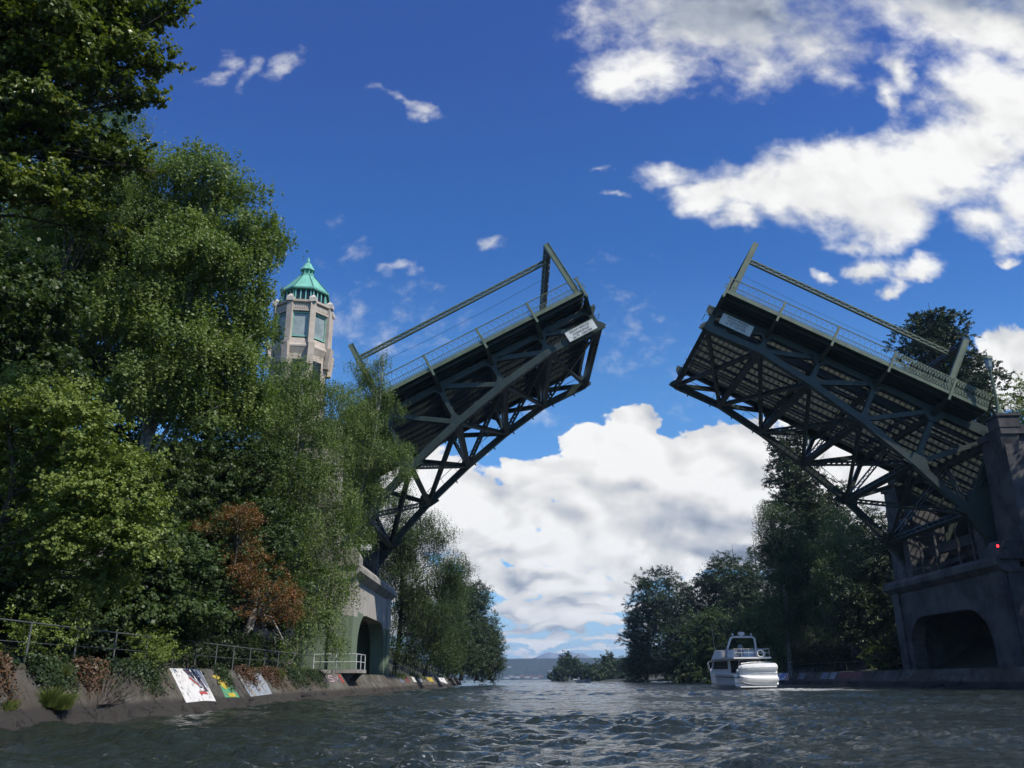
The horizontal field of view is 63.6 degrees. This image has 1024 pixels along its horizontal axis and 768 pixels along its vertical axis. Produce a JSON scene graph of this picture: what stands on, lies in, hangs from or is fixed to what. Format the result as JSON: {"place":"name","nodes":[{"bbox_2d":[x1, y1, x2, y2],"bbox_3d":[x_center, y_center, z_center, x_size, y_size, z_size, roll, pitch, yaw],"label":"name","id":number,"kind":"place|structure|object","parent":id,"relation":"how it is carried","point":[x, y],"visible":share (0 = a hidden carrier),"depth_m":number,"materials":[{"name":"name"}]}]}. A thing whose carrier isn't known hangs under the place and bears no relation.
{"place":"outdoors","nodes":[
{"label":"outdoors","id":0,"kind":"place"},
{"bbox_2d":[0,624,444,676],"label":"bank","id":1,"kind":"structure","parent":0,"point":[9,643],"depth_m":40.75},
{"bbox_2d":[0,571,21,607],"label":"shrub","id":2,"kind":"object","parent":1,"relation":"on","point":[11,583],"visible":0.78,"depth_m":26.41,"materials":[{"name":"green plant"}]},
{"bbox_2d":[0,218,111,604],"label":"maple tree","id":3,"kind":"object","parent":1,"relation":"on","point":[20,297],"visible":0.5,"depth_m":30.92,"materials":[{"name":"green plant"}]},
{"bbox_2d":[0,197,166,394],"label":"maple tree","id":4,"kind":"object","parent":1,"relation":"on","point":[94,365],"visible":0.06,"depth_m":45.10,"materials":[{"name":"green plant"}]},
{"bbox_2d":[19,603,155,660],"bbox_3d":[-14.723,8.927,28.750,4.500,2.427,5.480,9,-22,-25],"label":"shrub","id":5,"kind":"object","parent":1,"relation":"on","point":[99,642],"visible":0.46,"depth_m":27.87,"materials":[{"name":"green plant"}]},
{"bbox_2d":[0,360,190,607],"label":"hazel tree","id":6,"kind":"object","parent":1,"relation":"on","point":[49,413],"visible":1,"depth_m":24.81,"materials":[{"name":"green plant"}]},
{"bbox_2d":[0,86,192,342],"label":"birch tree","id":7,"kind":"object","parent":1,"relation":"on","point":[129,188],"visible":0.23,"depth_m":38.92,"materials":[{"name":"green plant"}]},
{"bbox_2d":[0,0,201,255],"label":"cottonwood tree","id":8,"kind":"object","parent":1,"relation":"on","point":[87,45],"visible":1,"depth_m":24.29,"materials":[{"name":"green plant"}]},
{"bbox_2d":[17,354,198,557],"bbox_3d":[-27.754,4.557,52.873,14.111,22.667,32.356,10,-22,-27],"label":"maple tree","id":9,"kind":"object","parent":1,"relation":"on","point":[163,445],"visible":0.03,"depth_m":43.45,"materials":[{"name":"green plant"}]},
{"bbox_2d":[0,520,241,659],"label":"maple tree","id":10,"kind":"object","parent":1,"relation":"on","point":[160,601],"visible":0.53,"depth_m":30.19,"materials":[{"name":"green plant"}]},
{"bbox_2d":[82,634,179,667],"bbox_3d":[-15.998,10.403,33.288,4.532,2.703,6.459,-1,-20,0],"label":"shrub","id":11,"kind":"object","parent":1,"relation":"on","point":[166,662],"visible":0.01,"depth_m":33.90,"materials":[{"name":"green plant"}]},
{"bbox_2d":[0,132,307,556],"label":"birch tree","id":12,"kind":"object","parent":1,"relation":"on","point":[162,284],"visible":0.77,"depth_m":38.37,"materials":[{"name":"green plant"}]},
{"bbox_2d":[75,248,285,439],"bbox_3d":[-22.034,-0.762,50.909,15.415,21.443,9.876,-1,-20,0],"label":"maple tree","id":13,"kind":"object","parent":1,"relation":"on","point":[219,313],"visible":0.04,"depth_m":52.50,"materials":[{"name":"green plant"}]},
{"bbox_2d":[150,628,242,668],"bbox_3d":[-14.868,12.490,38.531,4.825,2.984,5.885,-1,-20,0],"label":"shrub","id":14,"kind":"object","parent":1,"relation":"on","point":[206,658],"visible":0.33,"depth_m":38.36,"materials":[{"name":"green plant"}]},
{"bbox_2d":[118,435,312,630],"bbox_3d":[-16.815,8.224,46.265,11.451,11.490,8.787,5,-20,-15],"label":"maple tree","id":15,"kind":"object","parent":1,"relation":"on","point":[217,584],"visible":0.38,"depth_m":46.02,"materials":[{"name":"green plant"}]},
{"bbox_2d":[125,403,309,617],"bbox_3d":[-19.330,7.697,50.569,13.785,15.663,11.928,-1,-20,0],"label":"maple tree","id":16,"kind":"object","parent":1,"relation":"on","point":[264,499],"visible":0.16,"depth_m":49.90,"materials":[{"name":"green plant"}]},
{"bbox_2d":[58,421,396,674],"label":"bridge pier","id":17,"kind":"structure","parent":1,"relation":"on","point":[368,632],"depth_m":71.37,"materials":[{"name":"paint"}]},
{"bbox_2d":[252,258,334,660],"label":"bridge tower","id":18,"kind":"structure","parent":17,"relation":"on","point":[305,307],"depth_m":72.17,"materials":[{"name":"concrete"}]},
{"bbox_2d":[277,313,285,339],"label":"window","id":19,"kind":"structure","parent":18,"relation":"in","point":[281,320],"depth_m":72.47,"materials":[{"name":"teal glass"}]},
{"bbox_2d":[291,311,308,336],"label":"window","id":20,"kind":"structure","parent":18,"relation":"in","point":[300,319],"depth_m":71.89,"materials":[{"name":"teal glass"}]},
{"bbox_2d":[273,358,326,386],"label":"slit window","id":21,"kind":"structure","parent":18,"relation":"in","point":[317,364],"depth_m":71.12,"materials":[{"name":"grey"}]},
{"bbox_2d":[314,314,325,342],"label":"window","id":22,"kind":"structure","parent":18,"relation":"in","point":[320,322],"depth_m":72.81,"materials":[{"name":"teal glass"}]},
{"bbox_2d":[320,242,605,573],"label":"bascule leaf","id":23,"kind":"object","parent":17,"relation":"attached to","point":[452,398],"visible":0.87,"depth_m":76.05,"materials":[{"name":"green paint"}]},
{"bbox_2d":[564,318,597,341],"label":"bridge sign","id":24,"kind":"object","parent":23,"relation":"hanging from","point":[581,329],"visible":1,"depth_m":74.73,"materials":[{"name":"metal"}]},
{"bbox_2d":[189,622,267,669],"bbox_3d":[-15.524,13.822,43.655,3.817,2.725,8.023,-1,-20,0],"label":"shrub","id":25,"kind":"object","parent":1,"relation":"on","point":[246,643],"visible":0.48,"depth_m":44.91,"materials":[{"name":"green plant"}]},
{"bbox_2d":[209,595,270,639],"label":"shrub","id":26,"kind":"object","parent":1,"relation":"on","point":[241,624],"visible":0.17,"depth_m":54.96,"materials":[{"name":"green plant"}]},
{"bbox_2d":[188,498,312,629],"bbox_3d":[-13.923,10.153,43.566,7.118,8.378,3.861,-5,-20,11],"label":"plum tree","id":27,"kind":"object","parent":1,"relation":"on","point":[236,568],"visible":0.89,"depth_m":43.18,"materials":[{"name":"brown plant"}]},
{"bbox_2d":[219,632,296,667],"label":"shrub","id":28,"kind":"object","parent":1,"relation":"on","point":[264,640],"visible":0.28,"depth_m":50.04,"materials":[{"name":"green plant"}]},
{"bbox_2d":[219,374,334,639],"bbox_3d":[-18.564,8.052,61.076,12.074,21.426,13.625,13,-24,-34],"label":"maple tree","id":29,"kind":"object","parent":1,"relation":"on","point":[270,627],"visible":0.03,"depth_m":58.29,"materials":[{"name":"green plant"}]},
{"bbox_2d":[196,353,379,671],"bbox_3d":[-14.569,7.936,53.306,7.530,21.805,12.035,-18,-26,40],"label":"birch tree","id":30,"kind":"object","parent":1,"relation":"on","point":[315,427],"visible":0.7,"depth_m":53.93,"materials":[{"name":"green plant"}]},
{"bbox_2d":[285,349,418,668],"bbox_3d":[-10.988,8.551,60.404,7.522,23.869,6.614,13,-24,-32],"label":"birch tree","id":31,"kind":"object","parent":1,"relation":"on","point":[373,416],"visible":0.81,"depth_m":61.58,"materials":[{"name":"green plant"}]},
{"bbox_2d":[379,486,479,680],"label":"willow tree","id":32,"kind":"object","parent":1,"relation":"on","point":[417,601],"visible":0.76,"depth_m":103.81,"materials":[{"name":"green plant"}]},
{"bbox_2d":[390,575,477,678],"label":"willow tree","id":33,"kind":"object","parent":1,"relation":"on","point":[458,623],"visible":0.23,"depth_m":127.94,"materials":[{"name":"green plant"}]},
{"bbox_2d":[426,573,470,680],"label":"poplar tree","id":34,"kind":"object","parent":1,"relation":"on","point":[443,674],"visible":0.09,"depth_m":151.98,"materials":[{"name":"green plant"}]},
{"bbox_2d":[440,578,490,683],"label":"poplar tree","id":35,"kind":"object","parent":1,"relation":"on","point":[473,639],"visible":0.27,"depth_m":156.78,"materials":[{"name":"green plant"}]},
{"bbox_2d":[473,610,512,684],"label":"poplar tree","id":36,"kind":"object","parent":1,"relation":"on","point":[498,638],"visible":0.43,"depth_m":177.31,"materials":[{"name":"green plant"}]},
{"bbox_2d":[466,576,501,682],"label":"poplar tree","id":37,"kind":"object","parent":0,"point":[483,622],"visible":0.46,"depth_m":169.86,"materials":[{"name":"green plant"}]},
{"bbox_2d":[0,678,1023,767],"bbox_3d":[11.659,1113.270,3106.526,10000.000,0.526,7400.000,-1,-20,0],"label":"water","id":38,"kind":"structure","parent":0,"point":[551,724],"depth_m":16.73,"materials":[{"name":"liquid"}]},
{"bbox_2d":[0,662,461,730],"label":"canal wall","id":39,"kind":"structure","parent":38,"relation":"in","point":[201,690],"depth_m":29.41,"materials":[{"name":"concrete"}]},
{"bbox_2d":[0,699,23,710],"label":"grass tuft","id":40,"kind":"object","parent":39,"relation":"on","point":[12,705],"visible":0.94,"depth_m":19.11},
{"bbox_2d":[0,651,24,704],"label":"vine","id":41,"kind":"object","parent":39,"relation":"attached to","point":[6,664],"visible":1,"depth_m":19.61,"materials":[{"name":"brown plant"}]},
{"bbox_2d":[11,650,75,696],"bbox_3d":[-12.038,7.487,21.204,0.867,1.293,2.644,-1,-20,0],"label":"vine","id":42,"kind":"object","parent":39,"relation":"attached to","point":[17,663],"visible":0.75,"depth_m":21.43,"materials":[{"name":"green plant"}]},
{"bbox_2d":[0,595,97,657],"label":"shrub","id":43,"kind":"object","parent":39,"relation":"on","point":[21,630],"visible":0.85,"depth_m":23.38,"materials":[{"name":"green plant"}]},
{"bbox_2d":[22,650,83,697],"bbox_3d":[-11.978,7.706,21.731,1.060,1.357,2.523,-1,-20,0],"label":"vine","id":44,"kind":"object","parent":39,"relation":"attached to","point":[63,660],"visible":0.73,"depth_m":21.60,"materials":[{"name":"green plant"}]},
{"bbox_2d":[36,686,86,709],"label":"grass tuft","id":45,"kind":"object","parent":39,"relation":"on","point":[53,699],"visible":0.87,"depth_m":20.81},
{"bbox_2d":[57,657,93,675],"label":"grass tuft","id":46,"kind":"object","parent":39,"relation":"on","point":[66,672],"visible":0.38,"depth_m":22.10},
{"bbox_2d":[58,655,120,698],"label":"vine","id":47,"kind":"object","parent":39,"relation":"attached to","point":[93,670],"visible":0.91,"depth_m":23.69,"materials":[{"name":"brown plant"}]},
{"bbox_2d":[77,656,159,698],"bbox_3d":[-11.993,8.961,25.259,0.961,1.292,4.894,-1,-20,0],"label":"vine","id":48,"kind":"object","parent":39,"relation":"attached to","point":[117,665],"visible":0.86,"depth_m":25.71,"materials":[{"name":"green plant"}]},
{"bbox_2d":[99,667,144,704],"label":"dead branch","id":49,"kind":"object","parent":39,"relation":"on","point":[106,701],"visible":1,"depth_m":23.82,"materials":[{"name":"plant"}]},
{"bbox_2d":[124,658,179,697],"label":"vine","id":50,"kind":"object","parent":39,"relation":"attached to","point":[155,677],"visible":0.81,"depth_m":27.57,"materials":[{"name":"green plant"}]},
{"bbox_2d":[117,625,191,672],"bbox_3d":[-12.604,9.484,29.190,2.180,1.899,4.150,-1,-20,0],"label":"shrub","id":51,"kind":"object","parent":39,"relation":"on","point":[161,653],"visible":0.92,"depth_m":28.91,"materials":[{"name":"green plant"}]},
{"bbox_2d":[0,618,335,672],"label":"pipe railing","id":52,"kind":"object","parent":39,"relation":"on","point":[78,628],"visible":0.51,"depth_m":27.16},
{"bbox_2d":[211,663,236,691],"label":"vine","id":53,"kind":"object","parent":39,"relation":"attached to","point":[221,671],"visible":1,"depth_m":34.37,"materials":[{"name":"green plant"}]},
{"bbox_2d":[233,664,264,691],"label":"vine","id":54,"kind":"object","parent":39,"relation":"attached to","point":[247,673],"visible":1,"depth_m":37.47,"materials":[{"name":"brown plant"}]},
{"bbox_2d":[258,665,291,690],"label":"vine","id":55,"kind":"object","parent":39,"relation":"attached to","point":[271,673],"visible":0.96,"depth_m":41.30,"materials":[{"name":"brown plant"}]},
{"bbox_2d":[279,666,311,689],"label":"vine","id":56,"kind":"object","parent":39,"relation":"attached to","point":[297,674],"visible":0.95,"depth_m":45.78,"materials":[{"name":"green plant"}]},
{"bbox_2d":[304,667,329,688],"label":"vine","id":57,"kind":"object","parent":39,"relation":"attached to","point":[318,676],"visible":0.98,"depth_m":50.33,"materials":[{"name":"green plant"}]},
{"bbox_2d":[313,653,365,682],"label":"landing platform","id":58,"kind":"structure","parent":39,"relation":"attached to","point":[353,674],"depth_m":59.09,"materials":[{"name":"metal"}]},
{"bbox_2d":[426,657,627,679],"bbox_3d":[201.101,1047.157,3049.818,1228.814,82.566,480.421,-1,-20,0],"label":"forest","id":59,"kind":"object","parent":38,"relation":"on","point":[536,666],"visible":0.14,"depth_m":2963.37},
{"bbox_2d":[568,676,685,681],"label":"shoreline","id":60,"kind":"structure","parent":38,"relation":"in","point":[649,679],"depth_m":326.59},
{"bbox_2d":[546,662,572,680],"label":"broadleaf tree","id":61,"kind":"object","parent":60,"relation":"on","point":[560,673],"visible":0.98,"depth_m":394.49,"materials":[{"name":"green plant"}]},
{"bbox_2d":[557,650,574,679],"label":"broadleaf tree","id":62,"kind":"object","parent":60,"relation":"on","point":[562,660],"visible":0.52,"depth_m":406.63,"materials":[{"name":"green plant"}]},
{"bbox_2d":[565,654,583,680],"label":"broadleaf tree","id":63,"kind":"object","parent":60,"relation":"on","point":[571,663],"visible":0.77,"depth_m":400.40,"materials":[{"name":"green plant"}]},
{"bbox_2d":[572,662,591,678],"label":"broadleaf tree","id":64,"kind":"object","parent":60,"relation":"on","point":[578,669],"visible":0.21,"depth_m":399.27,"materials":[{"name":"green plant"}]},
{"bbox_2d":[577,664,608,680],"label":"broadleaf tree","id":65,"kind":"object","parent":60,"relation":"on","point":[592,674],"visible":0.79,"depth_m":361.21,"materials":[{"name":"green plant"}]},
{"bbox_2d":[595,662,617,679],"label":"broadleaf tree","id":66,"kind":"object","parent":60,"relation":"on","point":[610,672],"visible":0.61,"depth_m":366.45,"materials":[{"name":"green plant"}]},
{"bbox_2d":[598,649,617,668],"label":"broadleaf tree","id":67,"kind":"object","parent":60,"relation":"on","point":[608,658],"visible":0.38,"depth_m":377.60,"materials":[{"name":"green plant"}]},
{"bbox_2d":[613,664,640,678],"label":"broadleaf tree","id":68,"kind":"object","parent":60,"relation":"on","point":[618,675],"visible":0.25,"depth_m":337.38,"materials":[{"name":"green plant"}]},
{"bbox_2d":[707,632,776,689],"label":"motor yacht","id":69,"kind":"object","parent":38,"relation":"on","point":[726,663],"visible":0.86,"depth_m":75.34,"materials":[{"name":"white plastic"}]},
{"bbox_2d":[738,662,778,685],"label":"dinghy","id":70,"kind":"object","parent":69,"relation":"on","point":[759,673],"visible":1,"depth_m":71.98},
{"bbox_2d":[707,667,1023,687],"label":"canal wall","id":71,"kind":"structure","parent":38,"relation":"in","point":[1003,677],"depth_m":76.89,"materials":[{"name":"concrete"}]},
{"bbox_2d":[747,499,842,679],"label":"birch tree","id":72,"kind":"object","parent":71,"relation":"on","point":[784,574],"visible":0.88,"depth_m":114.43,"materials":[{"name":"green plant"}]},
{"bbox_2d":[0,0,1023,658],"label":"sky","id":73,"kind":"structure","parent":0,"point":[424,156],"materials":[{"name":"blue"}]},
{"bbox_2d":[534,652,590,658],"bbox_3d":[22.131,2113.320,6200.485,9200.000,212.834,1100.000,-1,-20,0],"label":"mountains","id":74,"kind":"structure","parent":0,"point":[548,655],"depth_m":6409.55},
{"bbox_2d":[645,613,998,676],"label":"bank","id":75,"kind":"structure","parent":0,"point":[981,653],"depth_m":79.52,"materials":[{"name":"plant"}]},
{"bbox_2d":[614,605,655,681],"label":"broadleaf tree","id":76,"kind":"object","parent":75,"relation":"on","point":[638,676],"visible":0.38,"depth_m":223.39,"materials":[{"name":"green plant"}]},
{"bbox_2d":[621,566,665,679],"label":"broadleaf tree","id":77,"kind":"object","parent":75,"relation":"on","point":[644,583],"visible":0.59,"depth_m":222.16,"materials":[{"name":"green plant"}]},
{"bbox_2d":[632,657,664,678],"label":"shrub","id":78,"kind":"object","parent":75,"relation":"on","point":[647,663],"visible":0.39,"depth_m":216.82,"materials":[{"name":"green plant"}]},
{"bbox_2d":[639,662,671,676],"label":"shrub","id":79,"kind":"object","parent":75,"relation":"on","point":[653,667],"visible":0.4,"depth_m":208.48,"materials":[{"name":"green plant"}]},
{"bbox_2d":[638,565,685,677],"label":"broadleaf tree","id":80,"kind":"object","parent":75,"relation":"on","point":[659,600],"visible":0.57,"depth_m":216.48,"materials":[{"name":"green plant"}]},
{"bbox_2d":[648,611,702,682],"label":"broadleaf tree","id":81,"kind":"object","parent":75,"relation":"on","point":[674,650],"visible":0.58,"depth_m":179.33,"materials":[{"name":"green plant"}]},
{"bbox_2d":[659,580,701,662],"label":"broadleaf tree","id":82,"kind":"object","parent":75,"relation":"on","point":[676,612],"visible":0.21,"depth_m":207.71,"materials":[{"name":"green plant"}]},
{"bbox_2d":[677,567,729,651],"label":"broadleaf tree","id":83,"kind":"object","parent":75,"relation":"on","point":[703,596],"visible":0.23,"depth_m":198.25,"materials":[{"name":"green plant"}]},
{"bbox_2d":[675,600,733,682],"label":"broadleaf tree","id":84,"kind":"object","parent":75,"relation":"on","point":[705,644],"visible":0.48,"depth_m":161.17,"materials":[{"name":"green plant"}]},
{"bbox_2d":[692,550,750,642],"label":"broadleaf tree","id":85,"kind":"object","parent":75,"relation":"on","point":[718,566],"visible":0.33,"depth_m":194.95,"materials":[{"name":"green plant"}]},
{"bbox_2d":[703,599,758,679],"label":"broadleaf tree","id":86,"kind":"object","parent":75,"relation":"on","point":[730,624],"visible":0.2,"depth_m":142.94,"materials":[{"name":"green plant"}]},
{"bbox_2d":[712,555,773,639],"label":"broadleaf tree","id":87,"kind":"object","parent":75,"relation":"on","point":[739,592],"visible":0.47,"depth_m":179.14,"materials":[{"name":"green plant"}]},
{"bbox_2d":[725,541,776,644],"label":"conifer tree","id":88,"kind":"object","parent":75,"relation":"on","point":[752,554],"visible":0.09,"depth_m":186.46,"materials":[{"name":"green plant"}]},
{"bbox_2d":[729,600,798,670],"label":"broadleaf tree","id":89,"kind":"object","parent":75,"relation":"on","point":[756,631],"visible":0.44,"depth_m":132.99,"materials":[{"name":"green plant"}]},
{"bbox_2d":[758,547,816,648],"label":"conifer tree","id":90,"kind":"object","parent":75,"relation":"on","point":[776,599],"visible":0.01,"depth_m":145.15,"materials":[{"name":"green plant"}]},
{"bbox_2d":[770,645,805,672],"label":"shrub","id":91,"kind":"object","parent":75,"relation":"on","point":[784,667],"visible":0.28,"depth_m":121.96,"materials":[{"name":"green plant"}]},
{"bbox_2d":[756,424,833,658],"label":"lombardy poplar","id":92,"kind":"object","parent":75,"relation":"on","point":[793,484],"visible":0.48,"depth_m":133.60,"materials":[{"name":"green plant"}]},
{"bbox_2d":[806,637,858,671],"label":"shrub","id":93,"kind":"object","parent":75,"relation":"on","point":[842,655],"visible":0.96,"depth_m":103.49,"materials":[{"name":"green plant"}]},
{"bbox_2d":[810,478,854,640],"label":"lombardy poplar","id":94,"kind":"object","parent":75,"relation":"on","point":[837,503],"visible":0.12,"depth_m":137.96,"materials":[{"name":"green plant"}]},
{"bbox_2d":[799,506,881,667],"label":"birch tree","id":95,"kind":"object","parent":75,"relation":"on","point":[836,542],"visible":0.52,"depth_m":109.49,"materials":[{"name":"green plant"}]},
{"bbox_2d":[789,497,891,643],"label":"maple tree","id":96,"kind":"object","parent":75,"relation":"on","point":[873,517],"visible":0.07,"depth_m":120.31,"materials":[{"name":"green plant"}]},
{"bbox_2d":[812,524,897,656],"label":"maple tree","id":97,"kind":"object","parent":75,"relation":"on","point":[872,608],"visible":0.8,"depth_m":99.58,"materials":[{"name":"green plant"}]},
{"bbox_2d":[857,636,902,669],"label":"shrub","id":98,"kind":"object","parent":75,"relation":"on","point":[885,664],"visible":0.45,"depth_m":90.53,"materials":[{"name":"green plant"}]},
{"bbox_2d":[859,632,901,670],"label":"shrub","id":99,"kind":"object","parent":75,"relation":"on","point":[888,648],"visible":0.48,"depth_m":89.24,"materials":[{"name":"green plant"}]},
{"bbox_2d":[861,634,902,669],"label":"shrub","id":100,"kind":"object","parent":75,"relation":"on","point":[896,666],"visible":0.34,"depth_m":87.92,"materials":[{"name":"green plant"}]},
{"bbox_2d":[881,303,1022,551],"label":"cedar tree","id":101,"kind":"object","parent":75,"relation":"on","point":[947,335],"visible":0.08,"depth_m":109.27,"materials":[{"name":"green plant"}]},
{"bbox_2d":[881,413,1023,669],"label":"bridge pier","id":102,"kind":"structure","parent":75,"relation":"on","point":[944,611],"depth_m":71.24,"materials":[{"name":"concrete"}]},
{"bbox_2d":[669,242,1023,567],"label":"bascule leaf","id":103,"kind":"object","parent":102,"relation":"attached to","point":[919,433],"visible":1,"depth_m":76.03,"materials":[{"name":"green paint"}]},
{"bbox_2d":[719,313,753,336],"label":"bridge sign","id":104,"kind":"object","parent":103,"relation":"hanging from","point":[736,324],"visible":1,"depth_m":74.85,"materials":[{"name":"metal"}]},
{"bbox_2d":[983,352,1004,412],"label":"street lamp","id":105,"kind":"object","parent":102,"relation":"on","point":[987,359],"visible":0.94,"depth_m":70.00,"materials":[{"name":"metal"}]},
{"bbox_2d":[989,369,1023,424],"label":"maple","id":106,"kind":"object","parent":75,"relation":"on","point":[1018,401],"visible":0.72,"depth_m":96.71,"materials":[{"name":"green plant"}]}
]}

